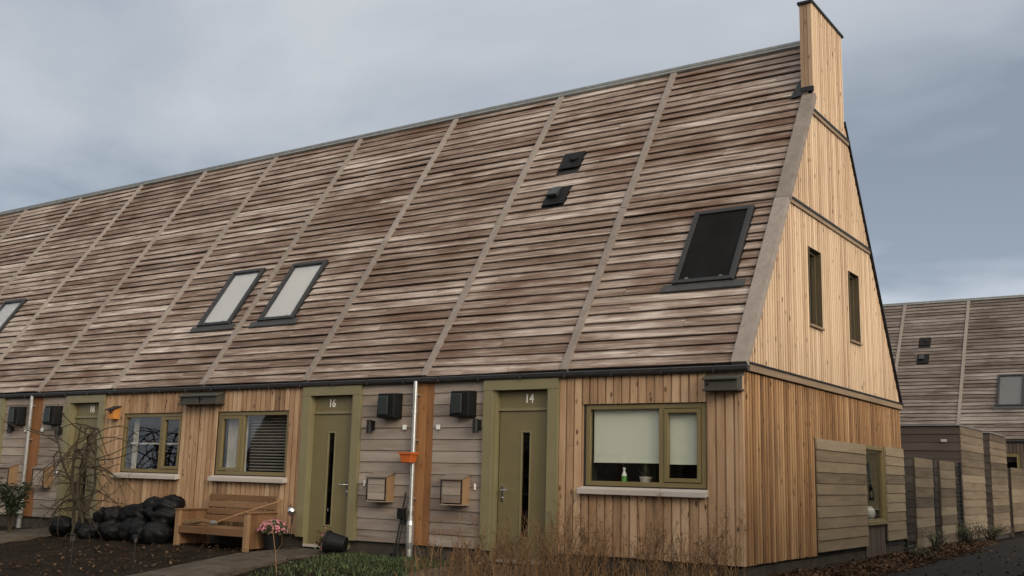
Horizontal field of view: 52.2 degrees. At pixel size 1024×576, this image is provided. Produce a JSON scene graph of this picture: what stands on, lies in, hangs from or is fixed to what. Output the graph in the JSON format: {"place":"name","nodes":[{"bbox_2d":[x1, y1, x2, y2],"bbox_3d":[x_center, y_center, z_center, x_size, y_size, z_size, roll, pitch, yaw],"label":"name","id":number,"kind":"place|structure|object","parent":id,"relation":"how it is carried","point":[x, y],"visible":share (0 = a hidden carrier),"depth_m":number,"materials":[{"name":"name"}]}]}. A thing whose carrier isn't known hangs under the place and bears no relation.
{"place":"outdoors","nodes":[
{"label":"outdoors","id":0,"kind":"place"},
{"bbox_2d":[0,528,51,543],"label":"path","id":1,"kind":"structure","parent":0,"point":[17,535],"depth_m":19.45,"materials":[{"name":"concrete"}]},
{"bbox_2d":[128,547,340,575],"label":"path","id":2,"kind":"structure","parent":0,"point":[235,564],"depth_m":15.29,"materials":[{"name":"concrete"}]},
{"bbox_2d":[256,518,289,548],"bbox_3d":[-3.868,3.971,16.918,0.537,0.485,0.526,-5,-12,34],"label":"flower pot","id":3,"kind":"object","parent":2,"relation":"on","point":[280,531],"visible":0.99,"depth_m":16.78,"materials":[{"name":"black plastic"}]},
{"bbox_2d":[287,507,296,548],"bbox_3d":[-3.588,3.943,16.953,0.156,0.774,0.156,-5,-12,34],"label":"garden lamp","id":4,"kind":"object","parent":2,"relation":"on","point":[291,511],"visible":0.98,"depth_m":16.95,"materials":[{"name":"silver metal"}]},
{"bbox_2d":[313,527,348,555],"bbox_3d":[-2.811,3.935,16.156,0.511,0.451,0.443,7,-7,11],"label":"fallen flower pot","id":5,"kind":"object","parent":2,"relation":"on","point":[331,541],"visible":1,"depth_m":16.04,"materials":[{"name":"black plastic"}]},
{"bbox_2d":[402,563,549,575],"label":"path","id":6,"kind":"structure","parent":0,"point":[437,569],"depth_m":14.05,"materials":[{"name":"concrete"}]},
{"bbox_2d":[0,526,1023,575],"bbox_3d":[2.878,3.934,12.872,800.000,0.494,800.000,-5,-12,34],"label":"ground","id":7,"kind":"structure","parent":0,"point":[58,546],"depth_m":16.72,"materials":[{"name":"soil"}]},
{"bbox_2d":[0,477,40,532],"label":"leafy shrub","id":8,"kind":"object","parent":7,"relation":"on","point":[8,505],"visible":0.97,"depth_m":19.84,"materials":[{"name":"green plant"}]},
{"bbox_2d":[0,195,81,290],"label":"terraced house","id":9,"kind":"structure","parent":7,"relation":"on","point":[25,232],"depth_m":29.25,"materials":[{"name":"wood"}]},
{"bbox_2d":[48,515,72,536],"bbox_3d":[-8.415,4.451,19.497,0.634,0.426,0.485,0,-10,9],"label":"sack","id":10,"kind":"object","parent":7,"relation":"on","point":[63,530],"visible":0.81,"depth_m":19.32,"materials":[{"name":"black plastic"}]},
{"bbox_2d":[69,534,76,575],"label":"stake lamp","id":11,"kind":"object","parent":7,"relation":"on","point":[72,537],"visible":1,"depth_m":14.90,"materials":[{"name":"black metal"}]},
{"bbox_2d":[1,401,162,542],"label":"bare shrub","id":12,"kind":"object","parent":7,"relation":"on","point":[79,500],"visible":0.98,"depth_m":19.28,"materials":[{"name":"brown plant"}]},
{"bbox_2d":[74,518,94,534],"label":"sack","id":13,"kind":"object","parent":7,"relation":"on","point":[78,525],"visible":0.31,"depth_m":19.10,"materials":[{"name":"black plastic"}]},
{"bbox_2d":[93,506,104,522],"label":"sack","id":14,"kind":"object","parent":13,"relation":"on","point":[98,516],"visible":0.2,"depth_m":19.29,"materials":[{"name":"black plastic"}]},
{"bbox_2d":[77,522,99,538],"bbox_3d":[-7.650,4.417,18.985,0.436,0.336,0.369,3,-10,-10],"label":"sack","id":15,"kind":"object","parent":7,"relation":"on","point":[84,530],"visible":0.77,"depth_m":18.84,"materials":[{"name":"black plastic"}]},
{"bbox_2d":[0,168,205,527],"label":"terraced house","id":16,"kind":"structure","parent":7,"relation":"on","point":[61,284],"depth_m":25.41,"materials":[{"name":"wood"}]},
{"bbox_2d":[0,463,18,485],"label":"mailbox","id":17,"kind":"object","parent":16,"relation":"attached to","point":[8,472],"visible":0.85,"depth_m":21.92,"materials":[{"name":"brown wood"}]},
{"bbox_2d":[7,425,14,432],"bbox_3d":[-10.696,2.992,22.302,0.090,0.210,0.135,-5,-12,34],"label":"wall lamp","id":18,"kind":"object","parent":16,"relation":"attached to","point":[10,429],"visible":0.59,"depth_m":22.25,"materials":[{"name":"black metal"}]},
{"bbox_2d":[0,298,26,333],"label":"roof window","id":19,"kind":"structure","parent":16,"relation":"in","point":[9,308],"depth_m":25.80,"materials":[{"name":"grey glass"}]},
{"bbox_2d":[7,407,26,425],"bbox_3d":[-10.508,2.715,22.172,0.369,0.399,0.235,-5,-12,34],"label":"ventilation cowl","id":20,"kind":"object","parent":16,"relation":"attached to","point":[16,416],"visible":0.98,"depth_m":22.08,"materials":[{"name":"black plastic"}]},
{"bbox_2d":[97,519,118,538],"bbox_3d":[-7.265,4.382,18.905,0.450,0.419,0.556,-7,-21,3],"label":"sack","id":21,"kind":"object","parent":7,"relation":"on","point":[100,528],"visible":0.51,"depth_m":18.75,"materials":[{"name":"black plastic"}]},
{"bbox_2d":[102,506,122,521],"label":"sack","id":22,"kind":"object","parent":21,"relation":"on","point":[111,512],"visible":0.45,"depth_m":19.04,"materials":[{"name":"black plastic"}]},
{"bbox_2d":[117,504,135,521],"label":"sack","id":23,"kind":"object","parent":21,"relation":"on","point":[122,516],"visible":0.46,"depth_m":18.93,"materials":[{"name":"black plastic"}]},
{"bbox_2d":[103,522,122,540],"bbox_3d":[-7.056,4.354,18.619,0.399,0.387,0.513,4,-11,-15],"label":"sack","id":24,"kind":"object","parent":7,"relation":"on","point":[111,530],"visible":0.67,"depth_m":18.43,"materials":[{"name":"black plastic"}]},
{"bbox_2d":[118,517,148,541],"bbox_3d":[-6.690,4.301,18.555,0.602,0.456,0.471,-2,-23,6],"label":"sack","id":25,"kind":"object","parent":7,"relation":"on","point":[127,525],"visible":0.53,"depth_m":18.41,"materials":[{"name":"black plastic"}]},
{"bbox_2d":[127,502,143,517],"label":"sack","id":26,"kind":"object","parent":25,"relation":"on","point":[134,511],"visible":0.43,"depth_m":18.72,"materials":[{"name":"black plastic"}]},
{"bbox_2d":[143,496,158,508],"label":"sack","id":27,"kind":"object","parent":26,"relation":"on","point":[148,501],"visible":0.38,"depth_m":18.75,"materials":[{"name":"black plastic"}]},
{"bbox_2d":[142,504,154,521],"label":"sack","id":28,"kind":"object","parent":25,"relation":"on","point":[147,511],"visible":0.32,"depth_m":18.57,"materials":[{"name":"black plastic"}]},
{"bbox_2d":[132,535,139,574],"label":"stake lamp","id":29,"kind":"object","parent":7,"relation":"on","point":[135,538],"visible":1,"depth_m":14.90,"materials":[{"name":"black metal"}]},
{"bbox_2d":[130,523,145,543],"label":"sack","id":30,"kind":"object","parent":7,"relation":"on","point":[136,529],"visible":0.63,"depth_m":18.10,"materials":[{"name":"black plastic"}]},
{"bbox_2d":[139,520,173,543],"bbox_3d":[-6.166,4.261,18.143,0.579,0.451,0.471,13,-28,-22],"label":"sack","id":31,"kind":"object","parent":7,"relation":"on","point":[157,532],"visible":0.91,"depth_m":18.00,"materials":[{"name":"black plastic"}]},
{"bbox_2d":[150,507,175,526],"bbox_3d":[-6.112,4.061,18.430,0.552,0.445,0.400,-15,-4,2],"label":"sack","id":32,"kind":"object","parent":31,"relation":"on","point":[166,515],"visible":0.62,"depth_m":18.30,"materials":[{"name":"black plastic"}]},
{"bbox_2d":[152,494,185,510],"bbox_3d":[-6.115,3.877,18.634,0.510,0.400,0.503,0,-10,6],"label":"sack","id":33,"kind":"object","parent":32,"relation":"on","point":[173,501],"visible":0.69,"depth_m":18.49,"materials":[{"name":"black plastic"}]},
{"bbox_2d":[16,135,360,538],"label":"terraced house","id":34,"kind":"structure","parent":7,"relation":"on","point":[147,345],"depth_m":21.78,"materials":[{"name":"wood"}]},
{"bbox_2d":[31,464,53,486],"bbox_3d":[-9.577,3.821,21.296,0.410,0.463,0.247,-5,-12,34],"label":"mailbox","id":35,"kind":"object","parent":34,"relation":"attached to","point":[38,469],"visible":0.78,"depth_m":21.23,"materials":[{"name":"brown wood"}]},
{"bbox_2d":[43,406,62,424],"bbox_3d":[-9.431,2.612,21.451,0.369,0.399,0.235,-5,-12,34],"label":"ventilation cowl","id":36,"kind":"object","parent":34,"relation":"attached to","point":[53,415],"visible":1,"depth_m":21.35,"materials":[{"name":"black plastic"}]},
{"bbox_2d":[54,426,62,436],"bbox_3d":[-9.257,2.924,21.325,0.090,0.210,0.135,-5,-12,34],"label":"wall lamp","id":37,"kind":"object","parent":34,"relation":"attached to","point":[59,431],"visible":0.89,"depth_m":21.28,"materials":[{"name":"black metal"}]},
{"bbox_2d":[67,418,97,521],"bbox_3d":[-8.514,3.653,20.864,0.882,2.088,0.059,-5,-12,34],"label":"door","id":38,"kind":"structure","parent":34,"relation":"in","point":[92,422],"depth_m":20.96,"materials":[{"name":"green paint"}]},
{"bbox_2d":[105,406,121,418],"bbox_3d":[-7.767,2.418,20.340,0.240,0.260,0.200,-5,-12,34],"label":"bird box","id":39,"kind":"object","parent":34,"relation":"attached to","point":[113,412],"visible":1,"depth_m":20.31,"materials":[{"name":"orange wood"}]},
{"bbox_2d":[111,413,182,479],"bbox_3d":[-6.761,2.983,19.828,1.895,1.244,0.465,-5,-12,34],"label":"window","id":40,"kind":"structure","parent":34,"relation":"in","point":[156,474],"depth_m":19.65,"materials":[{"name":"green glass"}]},
{"bbox_2d":[178,392,205,404],"bbox_3d":[-5.837,2.012,19.097,0.540,0.243,0.230,-5,-12,34],"label":"nest box","id":41,"kind":"object","parent":34,"relation":"attached to","point":[190,398],"visible":0.88,"depth_m":19.02,"materials":[{"name":"grey wood"}]},
{"bbox_2d":[189,267,266,332],"bbox_3d":[-5.603,0.236,20.907,1.260,1.389,0.949,-5,-12,34],"label":"roof window","id":42,"kind":"structure","parent":34,"relation":"in","point":[220,315],"depth_m":20.88,"materials":[{"name":"white glass"}]},
{"bbox_2d":[173,494,280,551],"bbox_3d":[-4.800,3.924,17.579,1.820,0.874,0.725,-5,-12,34],"label":"bench","id":43,"kind":"object","parent":7,"relation":"on","point":[252,521],"visible":0.85,"depth_m":17.70,"materials":[{"name":"brown wood"}]},
{"bbox_2d":[181,499,284,524],"bbox_3d":[-4.684,3.740,17.467,2.010,0.483,0.275,-4,-11,27],"label":"broom","id":44,"kind":"object","parent":43,"relation":"on","point":[198,521],"visible":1,"depth_m":17.50,"materials":[{"name":"brown wood"}]},
{"bbox_2d":[270,516,281,575],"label":"dry stalk","id":45,"kind":"object","parent":7,"relation":"on","point":[274,547],"visible":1,"depth_m":14.52,"materials":[{"name":"brown plant"}]},
{"bbox_2d":[249,551,465,575],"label":"grass","id":46,"kind":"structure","parent":7,"relation":"on","point":[388,563],"depth_m":14.85,"materials":[{"name":"green plant"}]},
{"bbox_2d":[194,92,559,557],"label":"terraced house","id":47,"kind":"structure","parent":7,"relation":"on","point":[339,327],"depth_m":18.68,"materials":[{"name":"wood"}]},
{"bbox_2d":[198,391,225,404],"bbox_3d":[-5.396,1.970,18.802,0.495,0.243,0.230,-5,-12,34],"label":"nest box","id":48,"kind":"object","parent":47,"relation":"attached to","point":[213,398],"visible":1,"depth_m":18.73,"materials":[{"name":"grey wood"}]},
{"bbox_2d":[207,411,289,482],"bbox_3d":[-4.471,2.764,18.294,1.895,1.244,0.465,-5,-12,34],"label":"window","id":49,"kind":"structure","parent":47,"relation":"in","point":[238,422],"depth_m":18.38,"materials":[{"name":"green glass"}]},
{"bbox_2d":[248,259,328,327],"bbox_3d":[-4.195,0.101,19.964,1.260,1.389,0.949,-5,-12,34],"label":"roof window","id":50,"kind":"structure","parent":47,"relation":"in","point":[286,302],"depth_m":19.93,"materials":[{"name":"white glass"}]},
{"bbox_2d":[308,414,351,542],"bbox_3d":[-2.969,3.118,17.117,0.882,2.088,0.141,-5,-12,34],"label":"door","id":51,"kind":"structure","parent":47,"relation":"in","point":[331,446],"depth_m":17.15,"materials":[{"name":"green paint"}]},
{"bbox_2d":[366,420,374,432],"bbox_3d":[-2.257,2.206,16.646,0.090,0.210,0.135,-5,-12,34],"label":"wall lamp","id":52,"kind":"object","parent":47,"relation":"attached to","point":[370,426],"visible":1,"depth_m":16.60,"materials":[{"name":"black metal"}]},
{"bbox_2d":[365,471,395,501],"bbox_3d":[-2.056,3.088,16.262,0.410,0.463,0.247,-5,-12,34],"label":"mailbox","id":53,"kind":"object","parent":47,"relation":"attached to","point":[378,482],"visible":1,"depth_m":16.19,"materials":[{"name":"brown wood"}]},
{"bbox_2d":[377,393,402,418],"bbox_3d":[-1.935,1.851,16.439,0.369,0.399,0.235,-5,-12,34],"label":"ventilation cowl","id":54,"kind":"object","parent":47,"relation":"attached to","point":[389,405],"visible":1,"depth_m":16.34,"materials":[{"name":"black plastic"}]},
{"bbox_2d":[390,492,406,556],"bbox_3d":[-1.714,3.619,15.865,0.140,1.025,0.229,-9,-14,44],"label":"garden tool","id":55,"kind":"object","parent":7,"relation":"on","point":[401,514],"visible":0.8,"depth_m":15.87,"materials":[{"name":"black metal"}]},
{"bbox_2d":[0,536,987,575],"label":"soil clods","id":56,"kind":"object","parent":7,"relation":"on","point":[240,550],"visible":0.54,"depth_m":16.67,"materials":[{"name":"brown soil"}]},
{"bbox_2d":[0,540,1023,575],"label":"leaf litter","id":57,"kind":"object","parent":7,"relation":"on","point":[902,555],"visible":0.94,"depth_m":16.28,"materials":[{"name":"brown plant"}]},
{"bbox_2d":[393,489,752,575],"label":"dry weeds","id":58,"kind":"object","parent":7,"relation":"on","point":[563,567],"visible":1,"depth_m":12.69,"materials":[{"name":"brown plant"}]},
{"bbox_2d":[405,0,906,575],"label":"terraced house","id":59,"kind":"structure","parent":7,"relation":"on","point":[657,246],"depth_m":15.76,"materials":[{"name":"wood"}]},
{"bbox_2d":[398,452,418,462],"bbox_3d":[-1.582,2.587,15.958,0.260,0.160,0.190,-5,-12,34],"label":"planter","id":60,"kind":"object","parent":59,"relation":"attached to","point":[408,457],"visible":1,"depth_m":15.89,"materials":[{"name":"orange plastic"}]},
{"bbox_2d":[439,473,470,505],"bbox_3d":[-0.847,2.972,15.452,0.410,0.463,0.247,-5,-12,34],"label":"mailbox","id":61,"kind":"object","parent":59,"relation":"attached to","point":[451,484],"visible":1,"depth_m":15.38,"materials":[{"name":"brown wood"}]},
{"bbox_2d":[449,390,476,417],"bbox_3d":[-0.742,1.733,15.641,0.369,0.399,0.235,-5,-12,34],"label":"ventilation cowl","id":62,"kind":"object","parent":59,"relation":"attached to","point":[463,404],"visible":1,"depth_m":15.55,"materials":[{"name":"black plastic"}]},
{"bbox_2d":[472,418,481,432],"bbox_3d":[-0.526,2.041,15.487,0.090,0.210,0.135,-5,-12,34],"label":"wall lamp","id":63,"kind":"object","parent":59,"relation":"attached to","point":[477,423],"visible":1,"depth_m":15.44,"materials":[{"name":"black metal"}]},
{"bbox_2d":[497,411,546,559],"bbox_3d":[0.167,2.818,15.017,0.882,2.088,0.141,-5,-12,34],"label":"door","id":64,"kind":"structure","parent":59,"relation":"in","point":[523,434],"depth_m":15.06,"materials":[{"name":"green paint"}]},
{"bbox_2d":[621,468,626,481],"bbox_3d":[1.531,2.571,14.264,0.076,0.240,0.076,-5,-12,34],"label":"bottle","id":65,"kind":"object","parent":59,"relation":"on","point":[624,477],"visible":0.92,"depth_m":14.24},
{"bbox_2d":[577,403,707,497],"bbox_3d":[1.811,2.164,14.087,1.895,1.244,0.465,-5,-12,34],"label":"window","id":66,"kind":"structure","parent":59,"relation":"in","point":[665,435],"depth_m":14.02,"materials":[{"name":"white glass"}]},
{"bbox_2d":[639,463,652,481],"bbox_3d":[1.809,2.511,14.097,0.184,0.313,0.178,3,-10,-6],"label":"potted plant","id":67,"kind":"object","parent":59,"relation":"on","point":[646,472],"visible":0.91,"depth_m":14.08,"materials":[{"name":"green plant"}]},
{"bbox_2d":[661,204,754,293],"bbox_3d":[2.944,-0.580,15.182,1.260,1.389,0.949,-5,-12,34],"label":"roof window","id":68,"kind":"structure","parent":59,"relation":"in","point":[712,252],"depth_m":15.10,"materials":[{"name":"black glass"}]},
{"bbox_2d":[701,372,743,391],"bbox_3d":[2.698,1.197,13.381,0.490,0.243,0.230,-5,-12,34],"label":"nest box","id":69,"kind":"object","parent":59,"relation":"attached to","point":[722,382],"visible":1,"depth_m":13.31,"materials":[{"name":"grey wood"}]},
{"bbox_2d":[808,246,824,330],"bbox_3d":[4.603,0.018,16.077,0.200,1.230,0.610,-5,-12,34],"label":"gable window","id":70,"kind":"structure","parent":59,"relation":"in","point":[814,257],"depth_m":16.26,"materials":[{"name":"black glass"}]},
{"bbox_2d":[848,271,862,345],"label":"gable window","id":71,"kind":"structure","parent":59,"relation":"in","point":[853,280],"depth_m":17.91,"materials":[{"name":"black glass"}]},
{"bbox_2d":[864,445,887,525],"bbox_3d":[6.220,3.385,17.948,0.110,1.325,1.180,-5,-12,34],"label":"gable window","id":72,"kind":"structure","parent":59,"relation":"in","point":[881,450],"depth_m":18.35,"materials":[{"name":"green wood"}]},
{"bbox_2d":[766,540,998,575],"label":"mulch bank","id":73,"kind":"structure","parent":7,"relation":"on","point":[903,566],"depth_m":16.62,"materials":[{"name":"brown soil"}]},
{"bbox_2d":[902,542,934,559],"bbox_3d":[7.137,4.641,18.300,0.507,0.345,0.662,11,-14,-42],"label":"shrub","id":74,"kind":"object","parent":73,"relation":"on","point":[916,552],"visible":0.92,"depth_m":18.27,"materials":[{"name":"green plant"}]},
{"bbox_2d":[922,525,950,552],"bbox_3d":[8.127,4.846,20.077,0.547,0.604,0.636,4,-10,-13],"label":"shrub","id":75,"kind":"object","parent":73,"relation":"on","point":[936,543],"visible":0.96,"depth_m":20.00,"materials":[{"name":"green plant"}]},
{"bbox_2d":[883,303,904,361],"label":"terraced house","id":76,"kind":"structure","parent":7,"relation":"on","point":[893,313],"depth_m":44.18,"materials":[{"name":"wood"}]},
{"bbox_2d":[903,458,964,552],"bbox_3d":[8.779,4.538,21.617,0.097,1.960,5.130,-5,-12,34],"label":"garden fence","id":77,"kind":"object","parent":7,"relation":"on","point":[924,495],"visible":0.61,"depth_m":21.27,"materials":[{"name":"wood"}]},
{"bbox_2d":[900,424,987,543],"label":"shed","id":78,"kind":"structure","parent":7,"relation":"on","point":[957,443],"depth_m":24.42,"materials":[{"name":"wood"}]},
{"bbox_2d":[895,294,1023,524],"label":"terraced house","id":79,"kind":"structure","parent":7,"relation":"on","point":[959,361],"depth_m":41.05,"materials":[{"name":"wood"}]},
{"bbox_2d":[992,374,1023,408],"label":"roof window","id":80,"kind":"structure","parent":79,"relation":"in","point":[1010,387],"depth_m":39.22,"materials":[{"name":"grey glass"}]},
{"bbox_2d":[1006,453,1020,484],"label":"window","id":81,"kind":"structure","parent":79,"relation":"in","point":[1017,455],"depth_m":37.68,"materials":[{"name":"green wood"}]},
{"bbox_2d":[955,519,991,544],"bbox_3d":[9.937,5.352,22.890,0.823,0.735,0.897,8,-12,-32],"label":"shrub","id":82,"kind":"object","parent":7,"relation":"on","point":[968,537],"visible":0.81,"depth_m":22.85,"materials":[{"name":"green plant"}]},
{"bbox_2d":[976,521,1015,540],"bbox_3d":[11.232,5.760,24.636,1.226,0.616,0.969,-5,-12,34],"label":"shrub","id":83,"kind":"object","parent":7,"relation":"on","point":[997,531],"visible":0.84,"depth_m":24.58,"materials":[{"name":"green plant"}]},
{"bbox_2d":[982,432,1010,539],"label":"fence","id":84,"kind":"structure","parent":7,"relation":"on","point":[996,481],"depth_m":27.28,"materials":[{"name":"wood"}]},
{"bbox_2d":[1007,467,1023,536],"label":"boundary fence","id":85,"kind":"object","parent":7,"relation":"on","point":[1016,489],"visible":0.89,"depth_m":29.43,"materials":[{"name":"beige wood"}]},
{"bbox_2d":[0,0,1023,303],"label":"sky","id":86,"kind":"structure","parent":0,"point":[96,95],"materials":[{"name":"grey"}]},
{"bbox_2d":[867,506,874,518],"bbox_3d":[6.220,3.933,18.295,0.260,0.225,0.260,-5,-12,34],"label":"vase","id":87,"kind":"object","parent":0,"point":[871,512],"visible":0.43,"depth_m":18.19,"materials":[{"name":"white ceramic"}]},
{"bbox_2d":[886,537,1023,575],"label":"asphalt path","id":88,"kind":"structure","parent":0,"point":[972,565],"depth_m":17.36,"materials":[{"name":"grey asphalt"}]}
]}

